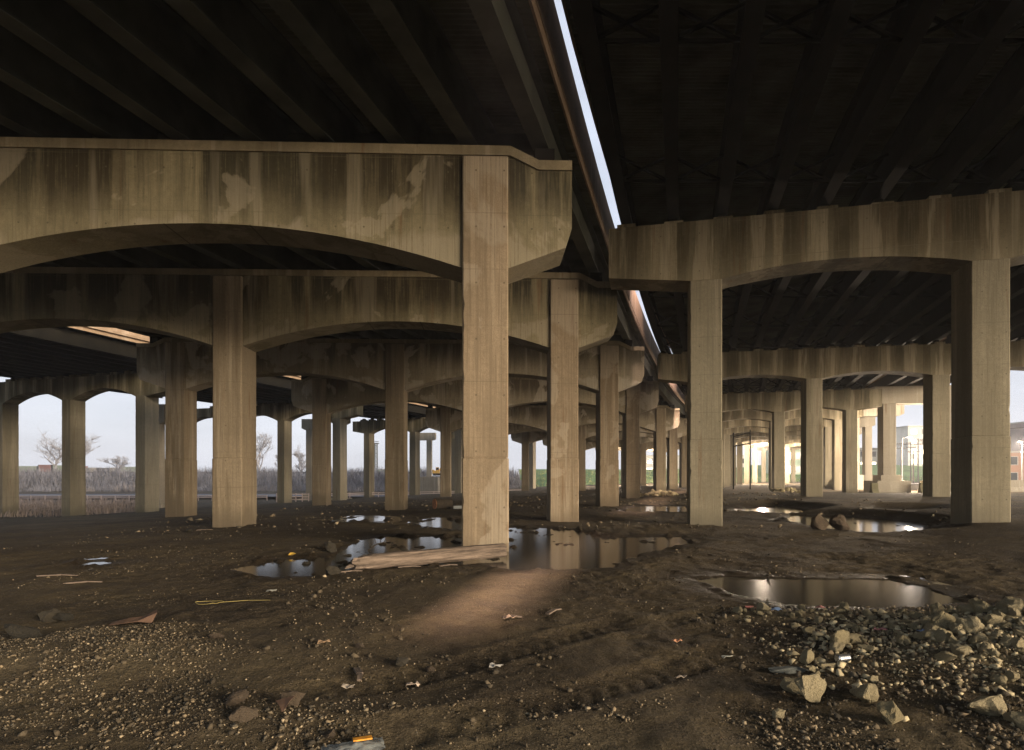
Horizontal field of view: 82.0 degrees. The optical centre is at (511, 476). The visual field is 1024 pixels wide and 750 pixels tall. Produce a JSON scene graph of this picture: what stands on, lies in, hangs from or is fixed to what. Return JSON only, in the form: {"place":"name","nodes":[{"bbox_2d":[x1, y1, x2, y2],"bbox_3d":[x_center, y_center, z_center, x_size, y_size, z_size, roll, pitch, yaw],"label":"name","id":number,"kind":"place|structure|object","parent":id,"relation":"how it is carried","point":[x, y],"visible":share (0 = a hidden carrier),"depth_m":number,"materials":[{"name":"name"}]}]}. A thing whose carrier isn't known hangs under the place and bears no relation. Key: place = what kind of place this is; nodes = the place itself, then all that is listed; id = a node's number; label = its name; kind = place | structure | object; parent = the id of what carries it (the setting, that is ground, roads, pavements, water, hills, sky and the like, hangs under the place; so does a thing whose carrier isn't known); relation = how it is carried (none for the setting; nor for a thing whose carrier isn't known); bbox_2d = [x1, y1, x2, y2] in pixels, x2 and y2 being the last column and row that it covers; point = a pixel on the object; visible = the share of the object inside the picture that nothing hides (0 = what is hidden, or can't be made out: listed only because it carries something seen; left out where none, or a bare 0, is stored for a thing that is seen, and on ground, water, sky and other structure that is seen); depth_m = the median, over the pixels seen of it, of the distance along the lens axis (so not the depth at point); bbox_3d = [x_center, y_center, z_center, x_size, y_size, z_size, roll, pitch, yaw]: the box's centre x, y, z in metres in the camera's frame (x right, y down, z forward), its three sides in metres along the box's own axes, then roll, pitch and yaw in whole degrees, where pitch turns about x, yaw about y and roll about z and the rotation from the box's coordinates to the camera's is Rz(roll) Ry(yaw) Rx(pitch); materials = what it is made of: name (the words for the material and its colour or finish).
{"place":"outdoors","nodes":[
{"label":"outdoors","id":0,"kind":"place"},
{"bbox_2d":[19,494,421,496],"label":"road","id":1,"kind":"structure","parent":0,"point":[133,495],"depth_m":92.67,"materials":[{"name":"grey asphalt"}]},
{"bbox_2d":[19,476,521,489],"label":"embankment","id":2,"kind":"structure","parent":0,"point":[103,478],"depth_m":138.48,"materials":[{"name":"plant"}]},
{"bbox_2d":[34,427,61,471],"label":"bare tree","id":3,"kind":"object","parent":2,"relation":"on","point":[51,455],"visible":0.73,"depth_m":149.89,"materials":[{"name":"grey plant"}]},
{"bbox_2d":[97,455,130,472],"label":"bare tree","id":4,"kind":"object","parent":2,"relation":"on","point":[116,461],"visible":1,"depth_m":153.89,"materials":[{"name":"grey plant"}]},
{"bbox_2d":[256,432,274,474],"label":"bare tree","id":5,"kind":"object","parent":2,"relation":"on","point":[260,448],"visible":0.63,"depth_m":147.69,"materials":[{"name":"grey plant"}]},
{"bbox_2d":[18,465,521,491],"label":"bare brush","id":6,"kind":"object","parent":2,"relation":"on","point":[46,475],"visible":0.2,"depth_m":137.92,"materials":[{"name":"brown plant"}]},
{"bbox_2d":[57,482,517,491],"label":"dry weeds","id":7,"kind":"object","parent":2,"relation":"on","point":[133,489],"visible":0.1,"depth_m":125.39,"materials":[{"name":"brown plant"}]},
{"bbox_2d":[292,443,305,469],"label":"bare tree","id":8,"kind":"object","parent":2,"relation":"on","point":[298,455],"visible":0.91,"depth_m":150.32,"materials":[{"name":"grey plant"}]},
{"bbox_2d":[420,433,439,492],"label":"pedestal pier","id":9,"kind":"structure","parent":2,"relation":"on","point":[428,482],"depth_m":119.30,"materials":[{"name":"concrete"}]},
{"bbox_2d":[0,477,1023,749],"bbox_3d":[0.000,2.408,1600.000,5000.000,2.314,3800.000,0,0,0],"label":"ground","id":10,"kind":"structure","parent":0,"point":[622,655],"depth_m":6.22,"materials":[{"name":"brown soil"}]},
{"bbox_2d":[4,624,42,638],"bbox_3d":[-4.670,1.495,5.614,0.384,0.163,0.190,12,4,-6],"label":"loose stone","id":11,"kind":"object","parent":10,"relation":"on","point":[17,631],"visible":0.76,"depth_m":5.56,"materials":[{"name":"grey stone"}]},
{"bbox_2d":[37,609,64,621],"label":"loose stone","id":12,"kind":"object","parent":10,"relation":"on","point":[45,616],"visible":0.77,"depth_m":6.44,"materials":[{"name":"grey stone"}]},
{"bbox_2d":[52,613,73,620],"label":"loose stone","id":13,"kind":"object","parent":10,"relation":"on","point":[64,616],"visible":1,"depth_m":6.45,"materials":[{"name":"stone"}]},
{"bbox_2d":[1,497,134,516],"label":"reeds","id":14,"kind":"object","parent":10,"relation":"on","point":[94,505],"visible":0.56,"depth_m":61.15,"materials":[{"name":"brown plant"}]},
{"bbox_2d":[0,370,164,516],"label":"bridge pier","id":15,"kind":"structure","parent":10,"relation":"on","point":[75,392],"depth_m":49.07,"materials":[{"name":"concrete"}]},
{"bbox_2d":[0,327,435,418],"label":"overpass deck","id":16,"kind":"structure","parent":15,"relation":"on","point":[46,352],"depth_m":43.33,"materials":[{"name":"paint"}]},
{"bbox_2d":[108,610,156,625],"bbox_3d":[-4.020,1.501,6.282,0.470,0.136,0.200,0,0,-6],"label":"folded sheet","id":17,"kind":"object","parent":10,"relation":"on","point":[149,618],"visible":1,"depth_m":6.23,"materials":[{"name":"beige paper"}]},
{"bbox_2d":[19,495,266,500],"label":"guard rail","id":18,"kind":"object","parent":10,"relation":"on","point":[87,497],"visible":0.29,"depth_m":82.82,"materials":[{"name":"beige"}]},
{"bbox_2d":[159,404,164,507],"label":"pedestal pier","id":19,"kind":"structure","parent":10,"relation":"on","point":[161,455],"depth_m":65.73,"materials":[{"name":"concrete"}]},
{"bbox_2d":[225,689,248,705],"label":"loose stone","id":20,"kind":"object","parent":10,"relation":"on","point":[238,696],"visible":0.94,"depth_m":3.98,"materials":[{"name":"stone"}]},
{"bbox_2d":[229,706,258,722],"bbox_3d":[-1.714,1.512,3.753,0.170,0.092,0.117,-1,11,-40],"label":"loose stone","id":21,"kind":"object","parent":10,"relation":"on","point":[241,714],"visible":1,"depth_m":3.73,"materials":[{"name":"beige stone"}]},
{"bbox_2d":[197,401,362,502],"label":"bridge pier","id":22,"kind":"structure","parent":10,"relation":"on","point":[284,414],"depth_m":67.31,"materials":[{"name":"concrete"}]},
{"bbox_2d":[276,696,294,711],"bbox_3d":[-1.505,1.490,3.861,0.125,0.063,0.115,0,0,0],"label":"card scrap","id":23,"kind":"object","parent":10,"relation":"on","point":[283,703],"visible":1,"depth_m":3.87,"materials":[{"name":"brown cardboard"}]},
{"bbox_2d":[0,137,571,550],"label":"bridge pier","id":24,"kind":"structure","parent":10,"relation":"on","point":[485,225],"depth_m":12.78,"materials":[{"name":"concrete"}]},
{"bbox_2d":[277,691,305,705],"bbox_3d":[-1.497,1.503,3.992,0.151,0.099,0.149,0,0,34],"label":"loose stone","id":25,"kind":"object","parent":10,"relation":"on","point":[296,699],"visible":0.82,"depth_m":3.96,"materials":[{"name":"beige stone"}]},
{"bbox_2d":[294,419,311,500],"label":"pedestal pier","id":26,"kind":"structure","parent":10,"relation":"on","point":[306,424],"depth_m":85.56,"materials":[{"name":"concrete"}]},
{"bbox_2d":[0,267,616,527],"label":"bridge pier","id":27,"kind":"structure","parent":10,"relation":"on","point":[236,319],"depth_m":20.62,"materials":[{"name":"concrete"}]},
{"bbox_2d":[0,0,686,417],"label":"overpass deck","id":28,"kind":"structure","parent":27,"relation":"on","point":[472,72],"depth_m":11.95,"materials":[{"name":"grey paint"}]},
{"bbox_2d":[321,735,385,749],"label":"plastic bag","id":29,"kind":"object","parent":10,"relation":"on","point":[368,742],"visible":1,"depth_m":3.47,"materials":[{"name":"grey plastic"}]},
{"bbox_2d":[333,516,401,521],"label":"puddle","id":30,"kind":"object","parent":10,"relation":"on","point":[382,518],"visible":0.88,"depth_m":22.72,"materials":[{"name":"grey liquid"}]},
{"bbox_2d":[136,336,643,516],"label":"bridge pier","id":31,"kind":"structure","parent":10,"relation":"on","point":[180,370],"depth_m":30.98,"materials":[{"name":"concrete"}]},
{"bbox_2d":[353,416,462,497],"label":"bridge pier","id":32,"kind":"structure","parent":10,"relation":"on","point":[369,428],"depth_m":84.85,"materials":[{"name":"concrete"}]},
{"bbox_2d":[345,543,506,569],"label":"timber beam","id":33,"kind":"structure","parent":10,"relation":"on","point":[418,557],"depth_m":10.62,"materials":[{"name":"brown wood"}]},
{"bbox_2d":[395,518,461,529],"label":"puddle","id":34,"kind":"object","parent":10,"relation":"on","point":[444,523],"visible":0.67,"depth_m":20.32,"materials":[{"name":"grey liquid"}]},
{"bbox_2d":[432,498,452,508],"bbox_3d":[-3.629,1.439,30.727,0.930,0.585,0.600,0,0,-32],"label":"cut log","id":35,"kind":"object","parent":10,"relation":"on","point":[442,503],"visible":0.91,"depth_m":30.53,"materials":[{"name":"brown wood"}]},
{"bbox_2d":[451,431,454,492],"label":"bridge pier","id":36,"kind":"structure","parent":10,"relation":"on","point":[452,461],"depth_m":100.00,"materials":[{"name":"concrete"}]},
{"bbox_2d":[236,528,692,576],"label":"puddle","id":37,"kind":"object","parent":10,"relation":"on","point":[535,551],"depth_m":12.77,"materials":[{"name":"liquid"}]},
{"bbox_2d":[291,376,658,505],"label":"bridge pier","id":38,"kind":"structure","parent":10,"relation":"on","point":[322,399],"depth_m":42.49,"materials":[{"name":"concrete"}]},
{"bbox_2d":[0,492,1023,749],"bbox_3d":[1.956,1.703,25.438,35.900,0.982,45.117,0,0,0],"label":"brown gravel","id":39,"kind":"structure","parent":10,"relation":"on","point":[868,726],"depth_m":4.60,"materials":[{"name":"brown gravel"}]},
{"bbox_2d":[1,573,1023,749],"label":"dirt clods","id":40,"kind":"object","parent":10,"relation":"on","point":[741,666],"visible":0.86,"depth_m":4.75,"materials":[{"name":"brown soil"}]},
{"bbox_2d":[529,442,535,488],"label":"bridge pier","id":41,"kind":"structure","parent":10,"relation":"on","point":[532,465],"depth_m":108.00,"materials":[{"name":"concrete"}]},
{"bbox_2d":[426,405,679,496],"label":"bridge pier","id":42,"kind":"structure","parent":10,"relation":"on","point":[658,421],"depth_m":60.03,"materials":[{"name":"concrete"}]},
{"bbox_2d":[508,415,686,490],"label":"bridge pier","id":43,"kind":"structure","parent":10,"relation":"on","point":[672,435],"depth_m":70.76,"materials":[{"name":"concrete"}]},
{"bbox_2d":[511,432,686,490],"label":"bridge pier","id":44,"kind":"structure","parent":10,"relation":"on","point":[525,439],"depth_m":82.13,"materials":[{"name":"concrete"}]},
{"bbox_2d":[542,437,678,486],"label":"bridge pier","id":45,"kind":"structure","parent":10,"relation":"on","point":[646,439],"depth_m":93.05,"materials":[{"name":"concrete"}]},
{"bbox_2d":[586,442,678,485],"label":"bridge pier","id":46,"kind":"structure","parent":10,"relation":"on","point":[644,447],"depth_m":104.70,"materials":[{"name":"concrete"}]},
{"bbox_2d":[616,506,686,511],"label":"puddle","id":47,"kind":"object","parent":10,"relation":"on","point":[659,508],"visible":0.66,"depth_m":28.84,"materials":[{"name":"grey liquid"}]},
{"bbox_2d":[646,455,743,468],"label":"building","id":48,"kind":"structure","parent":10,"relation":"on","point":[649,461],"depth_m":204.00,"materials":[{"name":"beige"}]},
{"bbox_2d":[733,429,750,488],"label":"goal frame","id":49,"kind":"object","parent":10,"relation":"on","point":[749,432],"visible":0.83,"depth_m":71.92,"materials":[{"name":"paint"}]},
{"bbox_2d":[730,431,800,485],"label":"bridge pier","id":50,"kind":"structure","parent":10,"relation":"on","point":[790,433],"depth_m":99.38,"materials":[{"name":"concrete"}]},
{"bbox_2d":[736,436,800,484],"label":"bridge pier","id":51,"kind":"structure","parent":10,"relation":"on","point":[739,441],"depth_m":109.90,"materials":[{"name":"concrete"}]},
{"bbox_2d":[736,439,800,483],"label":"bridge pier","id":52,"kind":"structure","parent":10,"relation":"on","point":[746,464],"depth_m":120.96,"materials":[{"name":"concrete"}]},
{"bbox_2d":[724,425,822,486],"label":"bridge pier","id":53,"kind":"structure","parent":10,"relation":"on","point":[729,432],"depth_m":89.38,"materials":[{"name":"concrete"}]},
{"bbox_2d":[739,506,807,512],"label":"puddle","id":54,"kind":"object","parent":10,"relation":"on","point":[777,509],"visible":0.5,"depth_m":28.84,"materials":[{"name":"grey liquid"}]},
{"bbox_2d":[751,443,800,482],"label":"bridge pier","id":55,"kind":"structure","parent":10,"relation":"on","point":[787,463],"depth_m":130.49,"materials":[{"name":"concrete"}]},
{"bbox_2d":[722,418,831,488],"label":"bridge pier","id":56,"kind":"structure","parent":10,"relation":"on","point":[827,453],"depth_m":76.68,"materials":[{"name":"concrete"}]},
{"bbox_2d":[757,446,800,482],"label":"bridge pier","id":57,"kind":"structure","parent":10,"relation":"on","point":[763,450],"depth_m":145.82,"materials":[{"name":"concrete"}]},
{"bbox_2d":[685,387,881,492],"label":"bridge pier","id":58,"kind":"structure","parent":10,"relation":"on","point":[849,403],"depth_m":57.53,"materials":[{"name":"concrete"}]},
{"bbox_2d":[768,666,808,673],"bbox_3d":[2.278,1.598,4.855,0.330,0.065,0.125,-1,2,0],"label":"flat slab","id":59,"kind":"object","parent":10,"relation":"on","point":[787,669],"depth_m":4.82,"materials":[{"name":"stone"}]},
{"bbox_2d":[779,677,802,694],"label":"rubble stone","id":60,"kind":"object","parent":10,"relation":"on","point":[788,684],"visible":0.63,"depth_m":4.39,"materials":[{"name":"stone"}]},
{"bbox_2d":[722,409,863,489],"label":"bridge pier","id":61,"kind":"structure","parent":10,"relation":"on","point":[835,416],"depth_m":66.76,"materials":[{"name":"concrete"}]},
{"bbox_2d":[799,649,813,664],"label":"rubble stone","id":62,"kind":"object","parent":10,"relation":"on","point":[806,657],"visible":1,"depth_m":4.99,"materials":[{"name":"stone"}]},
{"bbox_2d":[609,188,1023,525],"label":"bridge pier","id":63,"kind":"structure","parent":10,"relation":"on","point":[972,246],"depth_m":18.14,"materials":[{"name":"concrete"}]},
{"bbox_2d":[561,0,1023,395],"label":"overpass deck","id":64,"kind":"structure","parent":63,"relation":"on","point":[705,109],"depth_m":15.61,"materials":[{"name":"paint"}]},
{"bbox_2d":[866,336,950,388],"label":"ramp deck","id":65,"kind":"structure","parent":64,"relation":"on","point":[891,380],"depth_m":57.39,"materials":[{"name":"concrete"}]},
{"bbox_2d":[947,292,1023,343],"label":"overpass deck","id":66,"kind":"structure","parent":63,"relation":"on","point":[1016,317],"depth_m":33.62,"materials":[{"name":"paint"}]},
{"bbox_2d":[810,514,829,529],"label":"boulder","id":67,"kind":"object","parent":10,"relation":"on","point":[819,522],"visible":0.91,"depth_m":17.53,"materials":[{"name":"brown stone"}]},
{"bbox_2d":[696,573,963,607],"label":"puddle","id":68,"kind":"object","parent":10,"relation":"on","point":[852,593],"visible":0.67,"depth_m":8.34,"materials":[{"name":"grey liquid"}]},
{"bbox_2d":[829,642,845,651],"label":"rubble stone","id":69,"kind":"object","parent":10,"relation":"on","point":[837,646],"visible":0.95,"depth_m":5.30,"materials":[{"name":"stone"}]},
{"bbox_2d":[829,514,849,529],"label":"boulder","id":70,"kind":"object","parent":10,"relation":"on","point":[837,522],"visible":0.96,"depth_m":17.37,"materials":[{"name":"brown stone"}]},
{"bbox_2d":[657,337,1023,496],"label":"bridge pier","id":71,"kind":"structure","parent":10,"relation":"on","point":[808,368],"depth_m":37.97,"materials":[{"name":"concrete"}]},
{"bbox_2d":[834,653,850,661],"bbox_3d":[2.800,1.540,4.985,0.128,0.066,0.066,0,0,-17],"label":"drink can","id":72,"kind":"object","parent":10,"relation":"on","point":[845,657],"visible":0.94,"depth_m":4.96,"materials":[{"name":"silver metal"}]},
{"bbox_2d":[849,633,861,643],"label":"rubble stone","id":73,"kind":"object","parent":10,"relation":"on","point":[855,638],"visible":0.84,"depth_m":5.45,"materials":[{"name":"stone"}]},
{"bbox_2d":[786,515,936,531],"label":"puddle","id":74,"kind":"object","parent":10,"relation":"on","point":[864,524],"visible":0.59,"depth_m":20.32,"materials":[{"name":"grey liquid"}]},
{"bbox_2d":[859,417,874,480],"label":"pedestal pier","id":75,"kind":"structure","parent":10,"relation":"on","point":[866,424],"depth_m":87.20,"materials":[{"name":"concrete"}]},
{"bbox_2d":[856,683,878,702],"bbox_3d":[2.495,1.524,4.133,0.128,0.152,0.186,0,0,43],"label":"rubble stone","id":76,"kind":"object","parent":10,"relation":"on","point":[868,693],"visible":1,"depth_m":4.09,"materials":[{"name":"stone"}]},
{"bbox_2d":[857,405,903,489],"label":"pedestal pier","id":77,"kind":"structure","parent":10,"relation":"on","point":[872,412],"depth_m":71.45,"materials":[{"name":"concrete"}]},
{"bbox_2d":[742,608,1023,732],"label":"rubble","id":78,"kind":"object","parent":10,"relation":"on","point":[961,638],"depth_m":5.02,"materials":[{"name":"grey stone"}]},
{"bbox_2d":[829,629,849,646],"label":"rubble stone","id":79,"kind":"object","parent":78,"relation":"on","point":[841,635],"visible":0.76,"depth_m":5.37,"materials":[{"name":"stone"}]},
{"bbox_2d":[934,628,953,641],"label":"rubble stone","id":80,"kind":"object","parent":78,"relation":"on","point":[940,634],"visible":0.87,"depth_m":5.15,"materials":[{"name":"stone"}]},
{"bbox_2d":[876,701,904,724],"bbox_3d":[2.467,1.533,3.825,0.190,0.172,0.117,7,-3,-23],"label":"rubble stone","id":81,"kind":"object","parent":10,"relation":"on","point":[890,712],"visible":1,"depth_m":3.79,"materials":[{"name":"stone"}]},
{"bbox_2d":[864,385,951,492],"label":"pedestal pier","id":82,"kind":"structure","parent":10,"relation":"on","point":[886,478],"depth_m":57.70,"materials":[{"name":"concrete"}]},
{"bbox_2d":[930,602,945,613],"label":"rubble stone","id":83,"kind":"object","parent":10,"relation":"on","point":[936,607],"visible":0.5,"depth_m":6.08,"materials":[{"name":"stone"}]},
{"bbox_2d":[931,610,955,629],"bbox_3d":[3.984,1.339,5.428,0.224,0.202,0.144,0,0,-28],"label":"rubble stone","id":84,"kind":"object","parent":10,"relation":"on","point":[941,619],"visible":0.75,"depth_m":5.39,"materials":[{"name":"stone"}]},
{"bbox_2d":[933,651,956,660],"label":"rubble stone","id":85,"kind":"object","parent":10,"relation":"on","point":[944,656],"visible":0.9,"depth_m":4.80,"materials":[{"name":"stone"}]},
{"bbox_2d":[947,622,962,633],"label":"rubble stone","id":86,"kind":"object","parent":10,"relation":"on","point":[954,627],"visible":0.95,"depth_m":5.25,"materials":[{"name":"stone"}]},
{"bbox_2d":[950,643,968,655],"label":"rubble stone","id":87,"kind":"object","parent":10,"relation":"on","point":[957,649],"visible":0.92,"depth_m":4.81,"materials":[{"name":"stone"}]},
{"bbox_2d":[955,616,984,632],"bbox_3d":[4.104,1.326,5.253,0.213,0.166,0.163,6,7,7],"label":"rubble stone","id":88,"kind":"object","parent":10,"relation":"on","point":[972,624],"visible":0.86,"depth_m":5.21,"materials":[{"name":"stone"}]},
{"bbox_2d":[968,597,993,612],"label":"rubble stone","id":89,"kind":"object","parent":10,"relation":"on","point":[978,605],"visible":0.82,"depth_m":5.62,"materials":[{"name":"stone"}]},
{"bbox_2d":[967,695,1006,715],"bbox_3d":[3.195,1.547,3.957,0.360,0.153,0.174,3,-1,-31],"label":"rubble stone","id":90,"kind":"object","parent":10,"relation":"on","point":[994,705],"visible":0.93,"depth_m":3.90,"materials":[{"name":"stone"}]},
{"bbox_2d":[982,614,1002,625],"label":"rubble stone","id":91,"kind":"object","parent":10,"relation":"on","point":[993,619],"visible":0.75,"depth_m":5.26,"materials":[{"name":"stone"}]},
{"bbox_2d":[990,674,1007,684],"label":"rubble stone","id":92,"kind":"object","parent":10,"relation":"on","point":[999,679],"visible":1,"depth_m":4.37,"materials":[{"name":"stone"}]},
{"bbox_2d":[995,596,1023,611],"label":"rubble stone","id":93,"kind":"object","parent":10,"relation":"on","point":[1009,601],"visible":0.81,"depth_m":5.52,"materials":[{"name":"stone"}]},
{"bbox_2d":[1004,670,1019,681],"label":"rubble stone","id":94,"kind":"object","parent":10,"relation":"on","point":[1011,676],"visible":0.92,"depth_m":4.40,"materials":[{"name":"stone"}]},
{"bbox_2d":[1003,711,1023,730],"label":"rubble stone","id":95,"kind":"object","parent":10,"relation":"on","point":[1016,718],"visible":0.94,"depth_m":3.73,"materials":[{"name":"stone"}]},
{"bbox_2d":[1011,451,1023,479],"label":"building","id":96,"kind":"structure","parent":10,"relation":"on","point":[1015,465],"depth_m":110.82,"materials":[{"name":"orange brick"}]},
{"bbox_2d":[1011,480,1023,491],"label":"concrete barrier","id":97,"kind":"object","parent":10,"relation":"on","point":[1017,485],"visible":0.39,"depth_m":59.86,"materials":[{"name":"beige concrete"}]},
{"bbox_2d":[0,0,1023,475],"label":"sky","id":98,"kind":"structure","parent":0,"point":[112,415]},
{"bbox_2d":[518,469,921,487],"bbox_3d":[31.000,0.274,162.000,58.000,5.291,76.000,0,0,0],"label":"grass slope","id":99,"kind":"structure","parent":0,"point":[593,478],"depth_m":158.57,"materials":[{"name":"plant"}]},
{"bbox_2d":[736,464,922,481],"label":"grass bank","id":100,"kind":"structure","parent":0,"point":[906,470],"depth_m":188.45,"materials":[{"name":"plant"}]},
{"bbox_2d":[766,449,800,474],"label":"building","id":101,"kind":"structure","parent":100,"relation":"on","point":[797,461],"depth_m":181.14,"materials":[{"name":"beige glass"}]},
{"bbox_2d":[859,448,877,464],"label":"building","id":102,"kind":"structure","parent":100,"relation":"on","point":[874,456],"depth_m":224.00,"materials":[{"name":"beige"}]},
{"bbox_2d":[896,426,922,465],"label":"building","id":103,"kind":"structure","parent":100,"relation":"on","point":[915,432],"depth_m":207.00,"materials":[{"name":"beige concrete"}]},
{"bbox_2d":[1009,421,1023,450],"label":"building","id":104,"kind":"structure","parent":100,"relation":"on","point":[1016,432],"depth_m":150.43,"materials":[{"name":"white glass"}]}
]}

